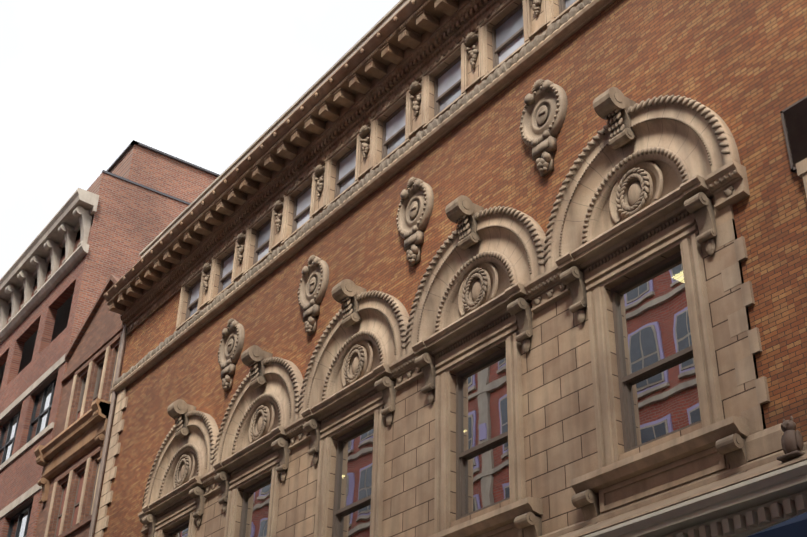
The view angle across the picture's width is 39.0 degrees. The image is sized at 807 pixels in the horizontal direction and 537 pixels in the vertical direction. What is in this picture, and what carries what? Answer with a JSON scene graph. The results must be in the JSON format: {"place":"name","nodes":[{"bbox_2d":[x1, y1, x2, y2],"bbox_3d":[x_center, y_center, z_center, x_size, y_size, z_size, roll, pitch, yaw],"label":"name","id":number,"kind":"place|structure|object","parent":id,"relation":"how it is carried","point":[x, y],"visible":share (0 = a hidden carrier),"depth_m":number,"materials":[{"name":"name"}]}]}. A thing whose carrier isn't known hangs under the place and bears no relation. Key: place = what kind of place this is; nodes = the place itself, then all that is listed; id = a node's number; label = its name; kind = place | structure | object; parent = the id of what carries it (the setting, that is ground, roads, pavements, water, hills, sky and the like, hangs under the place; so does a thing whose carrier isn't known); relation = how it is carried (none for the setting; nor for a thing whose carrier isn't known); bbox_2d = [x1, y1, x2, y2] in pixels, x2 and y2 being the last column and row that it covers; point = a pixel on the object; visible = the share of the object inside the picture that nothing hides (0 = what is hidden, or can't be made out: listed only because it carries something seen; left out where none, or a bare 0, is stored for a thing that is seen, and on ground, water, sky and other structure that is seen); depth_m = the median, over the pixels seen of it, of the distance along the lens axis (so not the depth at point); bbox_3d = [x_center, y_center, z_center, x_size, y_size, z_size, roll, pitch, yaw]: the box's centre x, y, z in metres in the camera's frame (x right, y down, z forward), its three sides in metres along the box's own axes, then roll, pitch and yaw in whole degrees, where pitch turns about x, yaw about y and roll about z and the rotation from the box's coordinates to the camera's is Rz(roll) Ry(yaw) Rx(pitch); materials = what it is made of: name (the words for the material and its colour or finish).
{"place":"outdoors","nodes":[
{"label":"outdoors","id":0,"kind":"place"},
{"bbox_2d":[56,397,97,535],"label":"window panes","id":1,"kind":"structure","parent":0,"point":[77,501],"depth_m":29.30,"materials":[{"name":"glass"}]},
{"bbox_2d":[35,277,121,536],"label":"building facade","id":2,"kind":"structure","parent":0,"point":[104,323],"depth_m":30.87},
{"bbox_2d":[34,398,110,503],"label":"cornice","id":3,"kind":"structure","parent":2,"relation":"attached to","point":[80,437],"depth_m":29.70,"materials":[{"name":"beige stone"}]},
{"bbox_2d":[44,335,121,536],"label":"building mullions","id":4,"kind":"object","parent":2,"relation":"attached to","point":[88,459],"visible":0.71,"depth_m":29.72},
{"bbox_2d":[54,347,118,536],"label":"narrow building frames","id":5,"kind":"structure","parent":2,"relation":"in","point":[79,410],"depth_m":29.86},
{"bbox_2d":[47,275,122,536],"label":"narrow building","id":6,"kind":"structure","parent":0,"point":[94,354],"depth_m":30.68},
{"bbox_2d":[0,0,399,278],"label":"sky","id":7,"kind":"structure","parent":0,"point":[196,82],"materials":[{"name":"white"}]},
{"label":"ground","id":8,"kind":"structure","parent":0,"visible":0},
{"bbox_2d":[0,216,93,536],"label":"brick wall","id":9,"kind":"structure","parent":8,"relation":"on","point":[21,474],"depth_m":35.28,"materials":[{"name":"red brick"}]},
{"bbox_2d":[0,377,56,536],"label":"tall building frames","id":10,"kind":"structure","parent":9,"relation":"on","point":[38,418],"depth_m":34.54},
{"bbox_2d":[0,294,72,387],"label":"windows","id":11,"kind":"structure","parent":9,"relation":"in","point":[62,318],"depth_m":39.54,"materials":[{"name":"black glass"}]},
{"bbox_2d":[0,188,98,536],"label":"trim","id":12,"kind":"structure","parent":9,"relation":"attached to","point":[70,219],"depth_m":36.81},
{"bbox_2d":[89,323,126,536],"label":"down pipe","id":13,"kind":"object","parent":8,"relation":"on","point":[105,449],"depth_m":27.89,"materials":[{"name":"paint"}]},
{"bbox_2d":[8,144,217,536],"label":"neighbouring brick building","id":14,"kind":"structure","parent":8,"relation":"on","point":[131,222],"depth_m":36.76,"materials":[{"name":"red brick"}]},
{"bbox_2d":[102,140,219,204],"bbox_3d":[-3.974,5.240,52.318,30.000,1.870,21.940,21,-36,-30],"label":"roof coping","id":15,"kind":"object","parent":14,"relation":"on","point":[121,156],"visible":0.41,"depth_m":38.64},
{"bbox_2d":[93,0,806,536],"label":"brick wall","id":16,"kind":"structure","parent":8,"relation":"on","point":[739,66],"depth_m":16.44,"materials":[{"name":"orange brick"}]},
{"bbox_2d":[94,388,127,536],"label":"corner quoins","id":17,"kind":"object","parent":16,"relation":"attached to","point":[111,469],"visible":1,"depth_m":27.25,"materials":[{"name":"stone"}]},
{"bbox_2d":[142,476,205,536],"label":"window surround","id":18,"kind":"object","parent":16,"relation":"attached to","point":[167,501],"visible":0.79,"depth_m":23.08,"materials":[{"name":"beige stone"}]},
{"bbox_2d":[142,487,205,536],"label":"corbels","id":19,"kind":"object","parent":18,"relation":"attached to","point":[196,493],"visible":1,"depth_m":22.31,"materials":[{"name":"beige stone"}]},
{"bbox_2d":[158,497,191,517],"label":"frieze eggs","id":20,"kind":"object","parent":18,"relation":"attached to","point":[175,506],"visible":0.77,"depth_m":23.24,"materials":[{"name":"beige stone"}]},
{"bbox_2d":[142,411,218,507],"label":"arch","id":21,"kind":"structure","parent":16,"relation":"attached to","point":[195,437],"depth_m":23.85,"materials":[{"name":"beige stone"}]},
{"bbox_2d":[142,410,213,505],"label":"decorative arch molding","id":22,"kind":"structure","parent":21,"relation":"attached to","point":[184,459],"depth_m":23.64,"materials":[{"name":"beige stone"}]},
{"bbox_2d":[167,399,195,438],"bbox_3d":[-4.708,3.187,24.049,0.525,0.765,0.320,21,-36,-30],"label":"keystone","id":23,"kind":"object","parent":21,"relation":"attached to","point":[178,410],"visible":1,"depth_m":23.98,"materials":[{"name":"beige stone"}]},
{"bbox_2d":[217,318,244,391],"bbox_3d":[-3.594,1.768,23.509,0.175,1.646,0.948,21,-38,-30],"label":"wall ornament","id":24,"kind":"object","parent":16,"relation":"attached to","point":[231,344],"visible":1,"depth_m":23.43,"materials":[{"name":"stone"}]},
{"bbox_2d":[213,426,289,536],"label":"window surround","id":25,"kind":"object","parent":16,"relation":"attached to","point":[256,449],"visible":0.71,"depth_m":20.81,"materials":[{"name":"beige stone"}]},
{"bbox_2d":[214,438,289,512],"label":"corbels","id":26,"kind":"object","parent":25,"relation":"attached to","point":[281,445],"visible":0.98,"depth_m":20.10,"materials":[{"name":"beige stone"}]},
{"bbox_2d":[231,449,274,475],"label":"frieze eggs","id":27,"kind":"object","parent":25,"relation":"attached to","point":[253,462],"visible":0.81,"depth_m":21.00,"materials":[{"name":"beige stone"}]},
{"bbox_2d":[212,358,303,469],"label":"arch","id":28,"kind":"structure","parent":16,"relation":"attached to","point":[275,385],"depth_m":21.57,"materials":[{"name":"beige stone"}]},
{"bbox_2d":[212,357,298,463],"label":"decorative arch molding","id":29,"kind":"structure","parent":28,"relation":"attached to","point":[259,434],"depth_m":21.39,"materials":[{"name":"beige stone"}]},
{"bbox_2d":[241,345,272,388],"bbox_3d":[-2.828,1.897,21.804,0.525,0.765,0.320,21,-36,-30],"label":"keystone","id":30,"kind":"object","parent":28,"relation":"attached to","point":[254,356],"visible":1,"depth_m":21.73,"materials":[{"name":"beige stone"}]},
{"bbox_2d":[297,255,328,335],"bbox_3d":[-1.714,0.481,21.262,0.175,1.679,0.949,21,-38,-30],"label":"cartouche","id":31,"kind":"object","parent":16,"relation":"attached to","point":[313,285],"visible":1,"depth_m":21.21,"materials":[{"name":"stone"}]},
{"bbox_2d":[301,363,395,536],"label":"window surround","id":32,"kind":"object","parent":16,"relation":"attached to","point":[349,394],"visible":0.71,"depth_m":18.40,"materials":[{"name":"beige stone"}]},
{"bbox_2d":[303,376,395,464],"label":"corbels","id":33,"kind":"object","parent":32,"relation":"attached to","point":[385,385],"visible":1,"depth_m":17.86,"materials":[{"name":"beige stone"}]},
{"bbox_2d":[322,390,378,423],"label":"frieze eggs","id":34,"kind":"object","parent":32,"relation":"attached to","point":[350,406],"visible":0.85,"depth_m":18.72,"materials":[{"name":"beige stone"}]},
{"bbox_2d":[298,291,409,417],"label":"arch","id":35,"kind":"structure","parent":16,"relation":"attached to","point":[376,323],"depth_m":19.30,"materials":[{"name":"beige stone"}]},
{"bbox_2d":[331,279,365,327],"bbox_3d":[-0.948,0.606,19.559,0.525,0.765,0.320,21,-36,-30],"label":"keystone","id":36,"kind":"object","parent":35,"relation":"attached to","point":[345,292],"visible":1,"depth_m":19.49,"materials":[{"name":"beige stone"}]},
{"bbox_2d":[298,290,405,411],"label":"decorative arch molding","id":37,"kind":"structure","parent":35,"relation":"attached to","point":[348,377],"depth_m":19.16,"materials":[{"name":"beige stone"}]},
{"bbox_2d":[110,0,615,394],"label":"string course","id":38,"kind":"object","parent":16,"relation":"attached to","point":[581,18],"visible":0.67,"depth_m":20.15,"materials":[{"name":"stone"}]},
{"bbox_2d":[113,0,591,387],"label":"string course cresting","id":39,"kind":"object","parent":38,"relation":"on","point":[525,50],"visible":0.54,"depth_m":20.50,"materials":[{"name":"beige stone"}]},
{"bbox_2d":[180,0,582,324],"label":"attic stone wall","id":40,"kind":"structure","parent":16,"relation":"attached to","point":[537,22],"depth_m":21.26,"materials":[{"name":"beige stone"}]},
{"bbox_2d":[103,0,512,336],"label":"cornice","id":41,"kind":"structure","parent":40,"relation":"on","point":[405,12],"depth_m":22.95,"materials":[{"name":"stone"}]},
{"bbox_2d":[139,0,409,257],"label":"gutter","id":42,"kind":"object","parent":41,"relation":"on","point":[350,52],"depth_m":24.66,"materials":[{"name":"metal"}]},
{"bbox_2d":[106,0,488,324],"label":"cornice blocks","id":43,"kind":"structure","parent":41,"relation":"attached to","point":[411,38],"depth_m":23.41,"materials":[{"name":"stone"}]},
{"bbox_2d":[107,0,505,332],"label":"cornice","id":44,"kind":"structure","parent":41,"relation":"attached to","point":[459,39],"depth_m":22.99,"materials":[{"name":"stone"}]},
{"bbox_2d":[202,0,541,291],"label":"carved ornaments","id":45,"kind":"object","parent":40,"relation":"attached to","point":[472,38],"visible":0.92,"depth_m":21.49},
{"bbox_2d":[185,0,565,320],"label":"attic window frames","id":46,"kind":"structure","parent":40,"relation":"in","point":[457,84],"depth_m":21.24,"materials":[{"name":"brown wood"}]},
{"bbox_2d":[190,33,523,303],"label":"window blinds","id":47,"kind":"object","parent":46,"relation":"in","point":[448,79],"visible":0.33,"depth_m":21.32,"materials":[{"name":"white fabric"}]},
{"bbox_2d":[190,0,575,316],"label":"attic glass","id":48,"kind":"object","parent":46,"relation":"in","point":[509,27],"visible":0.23,"depth_m":19.81,"materials":[{"name":"grey glass"}]},
{"bbox_2d":[176,0,582,330],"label":"attic surrounds","id":49,"kind":"object","parent":40,"relation":"attached to","point":[484,73],"visible":0.88,"depth_m":21.22,"materials":[{"name":"beige stone"}]},
{"bbox_2d":[396,177,433,266],"bbox_3d":[0.164,-0.806,19.017,0.175,1.708,0.927,21,-37,-30],"label":"cartouche","id":50,"kind":"object","parent":16,"relation":"attached to","point":[415,209],"visible":1,"depth_m":18.98,"materials":[{"name":"stone"}]},
{"bbox_2d":[148,198,765,536],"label":"ashlar piers","id":51,"kind":"structure","parent":16,"relation":"attached to","point":[560,445],"depth_m":14.86,"materials":[{"name":"stone"}]},
{"bbox_2d":[167,519,189,536],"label":"bay window frame","id":52,"kind":"object","parent":51,"relation":"attached to","point":[178,527],"visible":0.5,"depth_m":23.22,"materials":[{"name":"brown wood"}]},
{"bbox_2d":[170,524,188,536],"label":"bay glass","id":53,"kind":"object","parent":52,"relation":"in","point":[182,532],"visible":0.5,"depth_m":23.07,"materials":[{"name":"clear glass"}]},
{"bbox_2d":[239,474,271,536],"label":"bay window frame","id":54,"kind":"object","parent":51,"relation":"attached to","point":[257,484],"visible":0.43,"depth_m":20.98,"materials":[{"name":"brown wood"}]},
{"bbox_2d":[243,480,270,536],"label":"bay glass","id":55,"kind":"object","parent":54,"relation":"in","point":[256,511],"visible":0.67,"depth_m":20.67,"materials":[{"name":"glass"}]},
{"bbox_2d":[332,419,373,536],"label":"bay window frame","id":56,"kind":"object","parent":51,"relation":"attached to","point":[337,513],"visible":0.44,"depth_m":18.41,"materials":[{"name":"brown wood"}]},
{"bbox_2d":[338,424,373,536],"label":"bay glass","id":57,"kind":"object","parent":56,"relation":"in","point":[355,472],"visible":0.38,"depth_m":18.23,"materials":[{"name":"clear glass"}]},
{"bbox_2d":[138,160,749,533],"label":"pier capitals","id":58,"kind":"object","parent":51,"relation":"attached to","point":[738,182],"visible":0.67,"depth_m":15.37,"materials":[{"name":"stone"}]},
{"bbox_2d":[140,169,736,527],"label":"pier capital ornaments","id":59,"kind":"object","parent":58,"relation":"attached to","point":[727,192],"visible":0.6,"depth_m":15.51,"materials":[{"name":"stone"}]},
{"bbox_2d":[456,347,509,519],"bbox_3d":[1.163,2.288,15.798,0.100,2.279,1.280,21,-36,-30],"label":"bay window frame","id":60,"kind":"object","parent":51,"relation":"attached to","point":[460,484],"visible":0.33,"depth_m":16.01,"materials":[{"name":"brown wood"}]},
{"bbox_2d":[461,353,509,514],"bbox_3d":[1.179,2.285,15.813,0.040,2.149,1.190,21,-36,-30],"label":"bay glass","id":61,"kind":"object","parent":60,"relation":"in","point":[484,416],"visible":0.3,"depth_m":15.86,"materials":[{"name":"clear glass"}]},
{"bbox_2d":[611,251,700,452],"bbox_3d":[3.043,0.997,13.553,0.100,2.279,1.280,21,-36,-30],"label":"bay window frame","id":62,"kind":"object","parent":51,"relation":"attached to","point":[626,415],"visible":0.42,"depth_m":13.75,"materials":[{"name":"brown wood"}]},
{"bbox_2d":[617,258,700,445],"bbox_3d":[3.059,0.995,13.568,0.040,2.149,1.190,21,-36,-30],"label":"bay glass","id":63,"kind":"object","parent":62,"relation":"in","point":[654,318],"visible":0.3,"depth_m":13.59,"materials":[{"name":"clear glass"}]},
{"bbox_2d":[716,219,783,461],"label":"quoins","id":64,"kind":"object","parent":51,"relation":"attached to","point":[760,441],"visible":0.88,"depth_m":12.21,"materials":[{"name":"stone"}]},
{"bbox_2d":[406,207,545,353],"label":"arch","id":65,"kind":"structure","parent":16,"relation":"attached to","point":[507,244],"depth_m":17.03,"materials":[{"name":"beige stone"}]},
{"bbox_2d":[445,195,483,249],"bbox_3d":[0.932,-0.684,17.314,0.525,0.765,0.320,21,-36,-30],"label":"keystone","id":66,"kind":"object","parent":65,"relation":"attached to","point":[462,210],"visible":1,"depth_m":17.24,"materials":[{"name":"beige stone"}]},
{"bbox_2d":[405,206,543,347],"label":"decorative arch molding","id":67,"kind":"structure","parent":65,"relation":"attached to","point":[477,303],"depth_m":16.90,"materials":[{"name":"beige stone"}]},
{"bbox_2d":[412,282,542,536],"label":"window surround","id":68,"kind":"object","parent":16,"relation":"attached to","point":[498,522],"visible":0.79,"depth_m":15.81,"materials":[{"name":"beige stone"}]},
{"bbox_2d":[437,313,512,357],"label":"frieze eggs","id":69,"kind":"object","parent":68,"relation":"attached to","point":[492,324],"visible":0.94,"depth_m":16.46,"materials":[{"name":"beige stone"}]},
{"bbox_2d":[414,297,541,536],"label":"corbels","id":70,"kind":"object","parent":68,"relation":"attached to","point":[528,523],"visible":1,"depth_m":15.54,"materials":[{"name":"beige stone"}]},
{"bbox_2d":[519,79,567,176],"bbox_3d":[2.043,-2.097,16.775,0.175,1.693,0.947,21,-36,-30],"label":"cartouche","id":71,"kind":"object","parent":16,"relation":"attached to","point":[544,112],"visible":1,"depth_m":16.75,"materials":[{"name":"stone"}]},
{"bbox_2d":[545,96,740,271],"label":"arch","id":72,"kind":"structure","parent":16,"relation":"attached to","point":[682,142],"depth_m":14.74,"materials":[{"name":"beige stone"}]},
{"bbox_2d":[593,87,635,149],"bbox_3d":[2.812,-1.975,15.069,0.525,0.765,0.320,21,-36,-30],"label":"keystone","id":73,"kind":"object","parent":72,"relation":"attached to","point":[611,105],"visible":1,"depth_m":14.99,"materials":[{"name":"beige stone"}]},
{"bbox_2d":[543,95,729,264],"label":"decorative arch molding","id":74,"kind":"structure","parent":72,"relation":"attached to","point":[640,203],"depth_m":14.65,"materials":[{"name":"beige stone"}]},
{"bbox_2d":[555,175,749,514],"bbox_3d":[2.817,0.947,13.393,0.335,3.509,2.440,21,-36,-30],"label":"window surround","id":75,"kind":"object","parent":16,"relation":"attached to","point":[613,482],"visible":0.83,"depth_m":13.33,"materials":[{"name":"beige stone"}]},
{"bbox_2d":[587,210,690,271],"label":"frieze eggs","id":76,"kind":"object","parent":75,"relation":"attached to","point":[631,244],"visible":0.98,"depth_m":14.19,"materials":[{"name":"beige stone"}]},
{"bbox_2d":[560,192,748,528],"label":"corbels","id":77,"kind":"object","parent":75,"relation":"attached to","point":[700,206],"visible":0.77,"depth_m":13.29,"materials":[{"name":"beige stone"}]},
{"bbox_2d":[583,460,806,536],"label":"cornice","id":78,"kind":"structure","parent":16,"relation":"attached to","point":[754,505],"depth_m":11.39,"materials":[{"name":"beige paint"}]},
{"bbox_2d":[539,442,806,536],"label":"belt course","id":79,"kind":"object","parent":78,"relation":"on","point":[716,482],"depth_m":12.12,"materials":[{"name":"stone"}]},
{"bbox_2d":[776,416,804,461],"bbox_3d":[3.777,1.656,11.109,0.220,0.445,0.240,21,-36,-30],"label":"owl decoy","id":80,"kind":"object","parent":79,"relation":"on","point":[792,442],"visible":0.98,"depth_m":11.03,"materials":[{"name":"stone"}]},
{"bbox_2d":[747,512,806,536],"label":"awning","id":81,"kind":"object","parent":78,"relation":"attached to","point":[796,526],"depth_m":9.66,"materials":[{"name":"fabric"}]},
{"bbox_2d":[780,96,806,172],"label":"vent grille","id":82,"kind":"object","parent":16,"relation":"attached to","point":[794,119],"visible":0.96,"depth_m":12.68,"materials":[{"name":"metal"}]},
{"bbox_2d":[796,158,806,197],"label":"window frame","id":83,"kind":"object","parent":16,"relation":"attached to","point":[801,167],"visible":1,"depth_m":12.35,"materials":[{"name":"stone"}]}
]}

